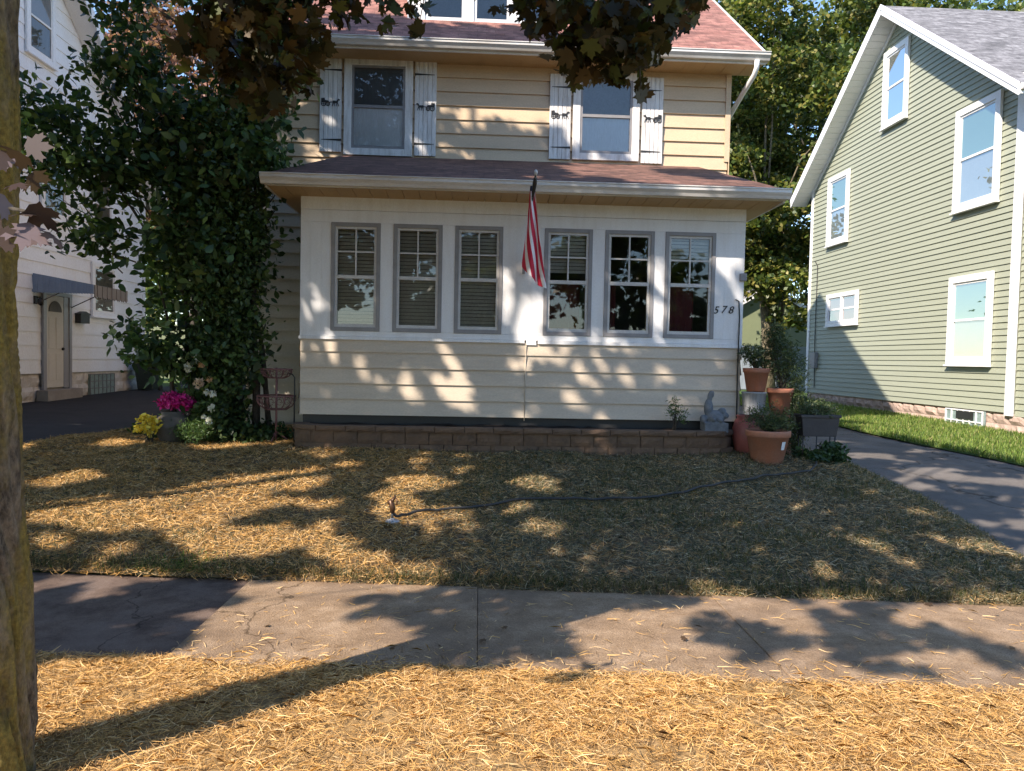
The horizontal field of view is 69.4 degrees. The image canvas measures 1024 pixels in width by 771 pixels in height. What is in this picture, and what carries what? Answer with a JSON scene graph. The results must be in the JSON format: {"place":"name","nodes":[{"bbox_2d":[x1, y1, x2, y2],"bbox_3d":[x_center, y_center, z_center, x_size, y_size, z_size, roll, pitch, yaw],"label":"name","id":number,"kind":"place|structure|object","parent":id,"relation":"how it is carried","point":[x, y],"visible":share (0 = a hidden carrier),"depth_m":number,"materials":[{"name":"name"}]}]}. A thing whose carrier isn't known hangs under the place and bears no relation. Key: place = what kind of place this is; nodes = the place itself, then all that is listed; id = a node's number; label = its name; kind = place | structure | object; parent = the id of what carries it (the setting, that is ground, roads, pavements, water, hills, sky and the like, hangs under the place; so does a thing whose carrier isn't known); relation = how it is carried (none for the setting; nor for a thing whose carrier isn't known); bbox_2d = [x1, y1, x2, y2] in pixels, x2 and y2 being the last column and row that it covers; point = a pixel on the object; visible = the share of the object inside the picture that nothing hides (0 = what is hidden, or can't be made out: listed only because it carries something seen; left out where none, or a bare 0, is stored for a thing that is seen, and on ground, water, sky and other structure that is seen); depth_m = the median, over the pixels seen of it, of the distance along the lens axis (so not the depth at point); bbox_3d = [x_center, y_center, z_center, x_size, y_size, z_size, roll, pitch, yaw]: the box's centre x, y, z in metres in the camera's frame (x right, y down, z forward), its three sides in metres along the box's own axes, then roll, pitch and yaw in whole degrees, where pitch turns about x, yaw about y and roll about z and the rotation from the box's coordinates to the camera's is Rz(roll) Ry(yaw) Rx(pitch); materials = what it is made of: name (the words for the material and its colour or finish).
{"place":"outdoors","nodes":[
{"label":"outdoors","id":0,"kind":"place"},
{"bbox_2d":[22,384,245,443],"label":"driveway","id":1,"kind":"structure","parent":0,"point":[95,413],"depth_m":13.70,"materials":[{"name":"grey asphalt"}]},
{"bbox_2d":[132,359,162,389],"bbox_3d":[-9.922,-0.299,20.192,0.600,0.918,0.657,1,2,-3],"label":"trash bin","id":2,"kind":"object","parent":1,"relation":"on","point":[141,379],"visible":0.36,"depth_m":19.96,"materials":[{"name":"green plastic"}]},
{"bbox_2d":[32,572,249,658],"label":"asphalt path","id":3,"kind":"structure","parent":0,"point":[90,613],"depth_m":4.58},
{"bbox_2d":[165,580,476,672],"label":"sidewalk","id":4,"kind":"structure","parent":0,"point":[272,599],"depth_m":4.34,"materials":[{"name":"concrete"}]},
{"bbox_2d":[168,581,1023,690],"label":"straw","id":5,"kind":"object","parent":4,"relation":"on","point":[379,662],"visible":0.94,"depth_m":3.91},
{"bbox_2d":[23,378,1023,606],"bbox_3d":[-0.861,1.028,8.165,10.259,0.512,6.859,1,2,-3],"label":"lawn","id":6,"kind":"structure","parent":0,"point":[642,540],"depth_m":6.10,"materials":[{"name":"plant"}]},
{"bbox_2d":[15,0,168,402],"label":"house","id":7,"kind":"structure","parent":6,"relation":"on","point":[71,306],"depth_m":16.75,"materials":[{"name":"white wood"}]},
{"bbox_2d":[25,0,57,71],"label":"window","id":8,"kind":"structure","parent":7,"relation":"in","point":[40,15],"depth_m":15.81,"materials":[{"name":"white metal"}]},
{"bbox_2d":[40,144,68,222],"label":"window","id":9,"kind":"structure","parent":7,"relation":"in","point":[64,197],"depth_m":16.45,"materials":[{"name":"white wood"}]},
{"bbox_2d":[47,295,64,387],"bbox_3d":[-10.176,-0.974,16.508,0.083,2.030,0.680,1,2,-3],"label":"door","id":10,"kind":"structure","parent":7,"relation":"in","point":[55,305],"depth_m":16.52,"materials":[{"name":"white wood"}]},
{"bbox_2d":[88,373,114,394],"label":"basement window","id":11,"kind":"structure","parent":7,"relation":"in","point":[104,382],"depth_m":18.61,"materials":[{"name":"grey glass"}]},
{"bbox_2d":[90,174,115,242],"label":"window","id":12,"kind":"structure","parent":7,"relation":"in","point":[108,212],"depth_m":18.68,"materials":[{"name":"white glass"}]},
{"bbox_2d":[91,261,118,319],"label":"window","id":13,"kind":"structure","parent":7,"relation":"in","point":[102,308],"depth_m":18.56,"materials":[{"name":"white wood"}]},
{"bbox_2d":[132,413,162,442],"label":"mums","id":14,"kind":"object","parent":6,"relation":"on","point":[147,421],"visible":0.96,"depth_m":9.01,"materials":[{"name":"yellow plant"}]},
{"bbox_2d":[97,0,230,384],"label":"tree","id":15,"kind":"object","parent":6,"relation":"on","point":[161,22],"visible":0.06,"depth_m":22.48,"materials":[{"name":"green plant"}]},
{"bbox_2d":[134,61,203,327],"bbox_3d":[-14.301,-7.925,33.122,11.213,15.440,9.639,1,2,-3],"label":"tree","id":16,"kind":"object","parent":6,"relation":"on","point":[159,315],"depth_m":33.29,"materials":[{"name":"green plant"}]},
{"bbox_2d":[19,0,323,428],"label":"lilac","id":17,"kind":"object","parent":6,"relation":"on","point":[219,245],"visible":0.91,"depth_m":9.18,"materials":[{"name":"green plant"}]},
{"bbox_2d":[156,410,190,443],"bbox_3d":[-4.257,0.526,9.296,0.440,0.410,0.440,1,2,-3],"label":"urn","id":18,"kind":"object","parent":6,"relation":"on","point":[164,431],"visible":0.73,"depth_m":9.14,"materials":[{"name":"stone"}]},
{"bbox_2d":[152,390,196,413],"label":"petunias","id":19,"kind":"object","parent":18,"relation":"in","point":[172,400],"visible":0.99,"depth_m":9.19,"materials":[{"name":"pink plant"}]},
{"bbox_2d":[145,222,206,319],"bbox_3d":[-10.108,-3.895,29.784,11.780,7.878,6.690,1,2,-3],"label":"tree","id":20,"kind":"object","parent":6,"relation":"on","point":[147,289],"depth_m":28.97,"materials":[{"name":"green plant"}]},
{"bbox_2d":[78,546,275,573],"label":"grass","id":21,"kind":"structure","parent":6,"relation":"on","point":[178,565],"depth_m":5.29,"materials":[{"name":"plant"}]},
{"bbox_2d":[145,324,229,380],"bbox_3d":[-9.647,-1.166,27.643,11.190,2.100,0.140,1,2,-3],"label":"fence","id":22,"kind":"object","parent":6,"relation":"on","point":[164,337],"visible":0.01,"depth_m":27.43,"materials":[{"name":"white"}]},
{"bbox_2d":[168,417,219,445],"bbox_3d":[-3.927,0.574,9.133,0.602,0.387,0.457,1,2,-3],"label":"fern","id":23,"kind":"object","parent":6,"relation":"on","point":[193,437],"visible":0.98,"depth_m":9.07,"materials":[{"name":"green plant"}]},
{"bbox_2d":[179,354,234,442],"bbox_3d":[-3.900,0.183,9.375,0.698,1.189,0.605,1,2,-3],"label":"dahlia plant","id":24,"kind":"object","parent":6,"relation":"on","point":[207,415],"visible":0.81,"depth_m":9.27,"materials":[{"name":"green plant"}]},
{"bbox_2d":[126,391,292,443],"bbox_3d":[-3.989,0.502,9.772,2.613,0.873,1.022,2,2,15],"label":"ivy patch","id":25,"kind":"object","parent":6,"relation":"on","point":[235,430],"visible":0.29,"depth_m":9.55,"materials":[{"name":"green plant"}]},
{"bbox_2d":[256,368,295,441],"bbox_3d":[-3.007,0.281,9.443,0.490,1.020,0.490,1,2,-3],"label":"plant stand","id":26,"kind":"object","parent":6,"relation":"on","point":[276,395],"visible":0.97,"depth_m":9.42,"materials":[{"name":"brown metal"}]},
{"bbox_2d":[287,373,294,442],"bbox_3d":[-2.807,0.318,9.403,0.100,0.959,0.016,1,2,-3],"label":"garden hook","id":27,"kind":"object","parent":6,"relation":"on","point":[294,403],"visible":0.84,"depth_m":9.39,"materials":[{"name":"black metal"}]},
{"bbox_2d":[385,495,398,523],"bbox_3d":[-1.003,1.061,6.206,0.130,0.290,0.130,1,2,-3],"label":"sprinkler","id":28,"kind":"object","parent":6,"relation":"on","point":[391,504],"visible":0.95,"depth_m":6.18,"materials":[{"name":"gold metal"}]},
{"bbox_2d":[292,422,732,455],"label":"retaining wall","id":29,"kind":"structure","parent":6,"relation":"on","point":[584,441],"depth_m":9.08,"materials":[{"name":"brown brick"}]},
{"bbox_2d":[310,422,730,432],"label":"mulch","id":30,"kind":"object","parent":29,"relation":"on","point":[478,425],"visible":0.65,"depth_m":9.39,"materials":[{"name":"brown soil"}]},
{"bbox_2d":[663,396,690,429],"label":"seedling","id":31,"kind":"object","parent":30,"relation":"on","point":[674,415],"visible":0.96,"depth_m":9.29,"materials":[{"name":"green plant"}]},
{"bbox_2d":[700,391,728,432],"bbox_3d":[2.570,0.327,9.410,0.364,0.525,0.246,1,2,-3],"label":"garden statue","id":32,"kind":"object","parent":29,"relation":"on","point":[711,419],"visible":0.91,"depth_m":9.36,"materials":[{"name":"grey stone"}]},
{"bbox_2d":[235,0,792,448],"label":"house","id":33,"kind":"structure","parent":6,"relation":"on","point":[413,294],"depth_m":9.57,"materials":[{"name":"beige"}]},
{"bbox_2d":[330,222,380,331],"bbox_3d":[-1.982,-1.375,9.407,0.618,1.365,0.107,1,2,-3],"label":"window","id":34,"kind":"structure","parent":33,"relation":"in","point":[356,323],"depth_m":9.42,"materials":[{"name":"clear glass"}]},
{"bbox_2d":[343,58,412,156],"bbox_3d":[-2.043,-4.256,11.314,1.040,1.470,0.044,1,2,-3],"label":"window","id":35,"kind":"structure","parent":33,"relation":"in","point":[378,94],"depth_m":11.32,"materials":[{"name":"white paint"}]},
{"bbox_2d":[392,224,442,332],"bbox_3d":[-1.203,-1.360,9.443,0.618,1.365,0.107,1,2,-3],"label":"window","id":36,"kind":"structure","parent":33,"relation":"in","point":[399,324],"depth_m":9.46,"materials":[{"name":"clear glass"}]},
{"bbox_2d":[420,0,469,20],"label":"window","id":37,"kind":"structure","parent":33,"relation":"in","point":[447,10],"depth_m":11.83,"materials":[{"name":"white paint"}]},
{"bbox_2d":[454,225,502,333],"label":"window","id":38,"kind":"structure","parent":33,"relation":"in","point":[474,281],"depth_m":9.49,"materials":[{"name":"clear glass"}]},
{"bbox_2d":[469,0,513,22],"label":"window","id":39,"kind":"structure","parent":33,"relation":"in","point":[478,10],"depth_m":11.86,"materials":[{"name":"white paint"}]},
{"bbox_2d":[514,7,539,23],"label":"window","id":40,"kind":"structure","parent":33,"relation":"in","point":[515,17],"depth_m":11.87,"materials":[{"name":"white paint"}]},
{"bbox_2d":[522,170,545,287],"bbox_3d":[0.276,-1.846,9.002,0.309,1.329,0.910,1,2,-3],"label":"flag","id":41,"kind":"object","parent":33,"relation":"attached to","point":[532,264],"visible":1,"depth_m":8.88,"materials":[{"name":"red fabric"}]},
{"bbox_2d":[543,228,592,335],"bbox_3d":[0.707,-1.174,9.618,0.619,1.670,0.272,1,2,-3],"label":"window","id":42,"kind":"structure","parent":33,"relation":"in","point":[561,298],"depth_m":9.54,"materials":[{"name":"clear glass"}]},
{"bbox_2d":[572,73,639,161],"bbox_3d":[1.462,-4.169,11.474,1.040,1.350,0.044,1,2,-3],"label":"window","id":43,"kind":"structure","parent":33,"relation":"in","point":[606,119],"depth_m":11.48,"materials":[{"name":"white paint"}]},
{"bbox_2d":[603,230,654,337],"bbox_3d":[1.496,-1.158,9.654,0.639,1.670,0.272,1,2,-3],"label":"window","id":44,"kind":"structure","parent":33,"relation":"in","point":[609,330],"depth_m":9.53,"materials":[{"name":"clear glass"}]},
{"bbox_2d":[663,232,716,338],"bbox_3d":[2.286,-1.143,9.689,0.658,1.670,0.272,1,2,-3],"label":"window","id":45,"kind":"structure","parent":33,"relation":"in","point":[678,297],"depth_m":9.59,"materials":[{"name":"clear glass"}]},
{"bbox_2d":[28,645,1023,770],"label":"verge","id":46,"kind":"structure","parent":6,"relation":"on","point":[511,759],"depth_m":3.11,"materials":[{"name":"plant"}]},
{"bbox_2d":[0,0,710,770],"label":"street tree","id":47,"kind":"object","parent":46,"relation":"on","point":[592,38],"visible":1,"depth_m":4.58,"materials":[{"name":"brown plant"}]},
{"bbox_2d":[394,461,816,517],"bbox_3d":[1.360,1.008,7.352,5.251,0.231,0.422,0,2,-27],"label":"garden hose","id":48,"kind":"object","parent":6,"relation":"on","point":[557,498],"visible":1,"depth_m":6.99,"materials":[{"name":"black rubber"}]},
{"bbox_2d":[732,414,764,453],"bbox_3d":[3.059,0.648,9.527,0.440,0.535,0.440,1,2,-3],"label":"ceramic pot","id":49,"kind":"object","parent":6,"relation":"on","point":[739,438],"visible":0.31,"depth_m":9.40,"materials":[{"name":"red ceramic"}]},
{"bbox_2d":[741,391,766,414],"bbox_3d":[3.108,0.227,9.513,0.320,0.290,0.320,1,2,-3],"label":"bucket","id":50,"kind":"object","parent":49,"relation":"on","point":[750,399],"visible":0.79,"depth_m":9.39,"materials":[{"name":"metal"}]},
{"bbox_2d":[743,368,769,391],"bbox_3d":[3.134,-0.073,9.503,0.338,0.300,0.338,1,2,-3],"label":"flower pot","id":51,"kind":"object","parent":50,"relation":"on","point":[756,379],"visible":1,"depth_m":9.39,"materials":[{"name":"ceramic"}]},
{"bbox_2d":[737,343,779,367],"bbox_3d":[3.123,-0.357,9.463,0.546,0.371,0.351,1,2,-3],"label":"potted plant","id":52,"kind":"object","parent":51,"relation":"in","point":[753,358],"visible":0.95,"depth_m":9.44,"materials":[{"name":"green plant"}]},
{"bbox_2d":[715,0,814,228],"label":"tree","id":53,"kind":"object","parent":6,"relation":"on","point":[804,141],"depth_m":33.78,"materials":[{"name":"green plant"}]},
{"bbox_2d":[745,428,790,464],"bbox_3d":[3.093,0.752,8.961,0.532,0.430,0.532,1,2,-3],"label":"flower pot","id":54,"kind":"object","parent":6,"relation":"on","point":[768,447],"visible":0.78,"depth_m":8.78,"materials":[{"name":"ceramic"}]},
{"bbox_2d":[740,401,800,431],"bbox_3d":[3.099,0.386,8.953,0.653,0.400,0.527,1,2,-3],"label":"potted plant","id":55,"kind":"object","parent":54,"relation":"in","point":[770,423],"visible":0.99,"depth_m":8.90,"materials":[{"name":"green plant"}]},
{"bbox_2d":[740,345,805,389],"bbox_3d":[7.737,-0.708,28.367,9.720,1.860,0.140,1,2,-3],"label":"fence","id":56,"kind":"object","parent":6,"relation":"on","point":[742,377],"visible":0.04,"depth_m":28.46,"materials":[{"name":"plastic"}]},
{"bbox_2d":[744,177,809,305],"bbox_3d":[11.434,-5.179,33.652,9.768,10.982,7.304,0,2,-28],"label":"tree","id":57,"kind":"object","parent":6,"relation":"on","point":[792,228],"visible":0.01,"depth_m":32.06,"materials":[{"name":"green plant"}]},
{"bbox_2d":[775,414,790,452],"bbox_3d":[3.421,0.648,9.493,0.380,0.572,0.380,1,2,-3],"label":"flower pot","id":58,"kind":"object","parent":6,"relation":"on","point":[788,449],"visible":0.09,"depth_m":9.37,"materials":[{"name":"ceramic"}]},
{"bbox_2d":[766,388,793,414],"bbox_3d":[3.431,0.200,9.477,0.338,0.330,0.338,1,2,-3],"label":"flower pot","id":59,"kind":"object","parent":58,"relation":"on","point":[782,396],"visible":0.77,"depth_m":9.36,"materials":[{"name":"ceramic"}]},
{"bbox_2d":[756,320,812,402],"bbox_3d":[3.498,-0.291,9.490,0.735,1.098,0.532,1,2,-3],"label":"potted plant","id":60,"kind":"object","parent":59,"relation":"in","point":[781,365],"visible":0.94,"depth_m":9.44,"materials":[{"name":"green plant"}]},
{"bbox_2d":[766,389,838,453],"bbox_3d":[3.646,0.498,9.431,1.040,0.951,0.807,1,2,-3],"label":"shrub","id":61,"kind":"object","parent":6,"relation":"on","point":[794,441],"visible":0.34,"depth_m":9.38,"materials":[{"name":"green plant"}]},
{"bbox_2d":[794,413,841,456],"bbox_3d":[3.776,0.671,9.169,0.504,0.626,0.224,1,2,-3],"label":"planter trough","id":62,"kind":"object","parent":6,"relation":"on","point":[819,425],"visible":0.92,"depth_m":9.08,"materials":[{"name":"grey plastic"}]},
{"bbox_2d":[788,400,842,418],"bbox_3d":[3.772,0.299,9.148,0.642,0.261,0.380,1,2,-13],"label":"trailing plant","id":63,"kind":"object","parent":62,"relation":"in","point":[818,408],"visible":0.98,"depth_m":9.12,"materials":[{"name":"green plant"}]},
{"bbox_2d":[790,440,851,465],"bbox_3d":[3.788,0.842,9.022,0.690,0.368,0.620,1,2,-3],"label":"ivy plant","id":64,"kind":"object","parent":6,"relation":"on","point":[826,451],"visible":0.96,"depth_m":8.94,"materials":[{"name":"green plant"}]},
{"bbox_2d":[730,0,1023,287],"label":"tree","id":65,"kind":"object","parent":6,"relation":"on","point":[847,48],"visible":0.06,"depth_m":32.74,"materials":[{"name":"green plant"}]},
{"bbox_2d":[739,389,1023,465],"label":"grass strip","id":66,"kind":"object","parent":6,"relation":"on","point":[740,394],"depth_m":11.18,"materials":[{"name":"green plant"}]},
{"bbox_2d":[742,289,806,346],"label":"garage","id":67,"kind":"structure","parent":66,"relation":"on","point":[751,328],"depth_m":30.41,"materials":[{"name":"green"}]},
{"bbox_2d":[716,0,932,391],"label":"tree","id":68,"kind":"object","parent":66,"relation":"on","point":[817,75],"visible":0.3,"depth_m":25.33,"materials":[{"name":"green plant"}]},
{"bbox_2d":[938,0,1023,11],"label":"tree","id":69,"kind":"object","parent":66,"relation":"on","point":[1018,6],"depth_m":33.81,"materials":[{"name":"green plant"}]},
{"bbox_2d":[790,4,1023,432],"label":"house","id":70,"kind":"structure","parent":6,"relation":"on","point":[910,187],"depth_m":16.14,"materials":[{"name":"green plastic"}]},
{"bbox_2d":[824,169,850,247],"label":"window","id":71,"kind":"structure","parent":70,"relation":"in","point":[838,193],"depth_m":19.87,"materials":[{"name":"white plastic"}]},
{"bbox_2d":[823,290,858,327],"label":"window","id":72,"kind":"structure","parent":70,"relation":"in","point":[842,308],"depth_m":19.50,"materials":[{"name":"white plastic"}]},
{"bbox_2d":[879,35,910,131],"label":"window","id":73,"kind":"structure","parent":70,"relation":"in","point":[896,61],"depth_m":17.18,"materials":[{"name":"white plastic"}]},
{"bbox_2d":[945,408,985,426],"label":"basement window","id":74,"kind":"structure","parent":70,"relation":"in","point":[952,414],"depth_m":14.45,"materials":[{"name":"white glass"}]},
{"bbox_2d":[943,271,994,366],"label":"window","id":75,"kind":"structure","parent":70,"relation":"in","point":[970,297],"depth_m":14.43,"materials":[{"name":"glass"}]},
{"bbox_2d":[949,89,1003,215],"bbox_3d":[8.975,-4.459,14.327,0.094,2.065,1.340,1,2,-3],"label":"window","id":76,"kind":"structure","parent":70,"relation":"in","point":[978,126],"depth_m":14.30,"materials":[{"name":"white plastic"}]},
{"bbox_2d":[91,0,1022,326],"label":"sky","id":77,"kind":"structure","parent":0,"point":[815,5],"materials":[{"name":"white"}]},
{"bbox_2d":[477,588,793,682],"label":"sidewalk","id":78,"kind":"structure","parent":0,"point":[523,620],"depth_m":4.31,"materials":[{"name":"concrete"}]},
{"bbox_2d":[712,596,1023,693],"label":"sidewalk","id":79,"kind":"structure","parent":0,"point":[968,647],"depth_m":4.29,"materials":[{"name":"concrete"}]},
{"bbox_2d":[739,406,1023,558],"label":"driveway","id":80,"kind":"structure","parent":0,"point":[986,495],"depth_m":8.75,"materials":[{"name":"grey concrete"}]},
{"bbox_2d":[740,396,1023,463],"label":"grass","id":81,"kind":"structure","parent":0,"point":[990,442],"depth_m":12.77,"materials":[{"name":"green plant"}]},
{"bbox_2d":[958,605,1023,638],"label":"sidewalk","id":82,"kind":"structure","parent":0,"point":[1006,617],"depth_m":4.80,"materials":[{"name":"concrete"}]}
]}

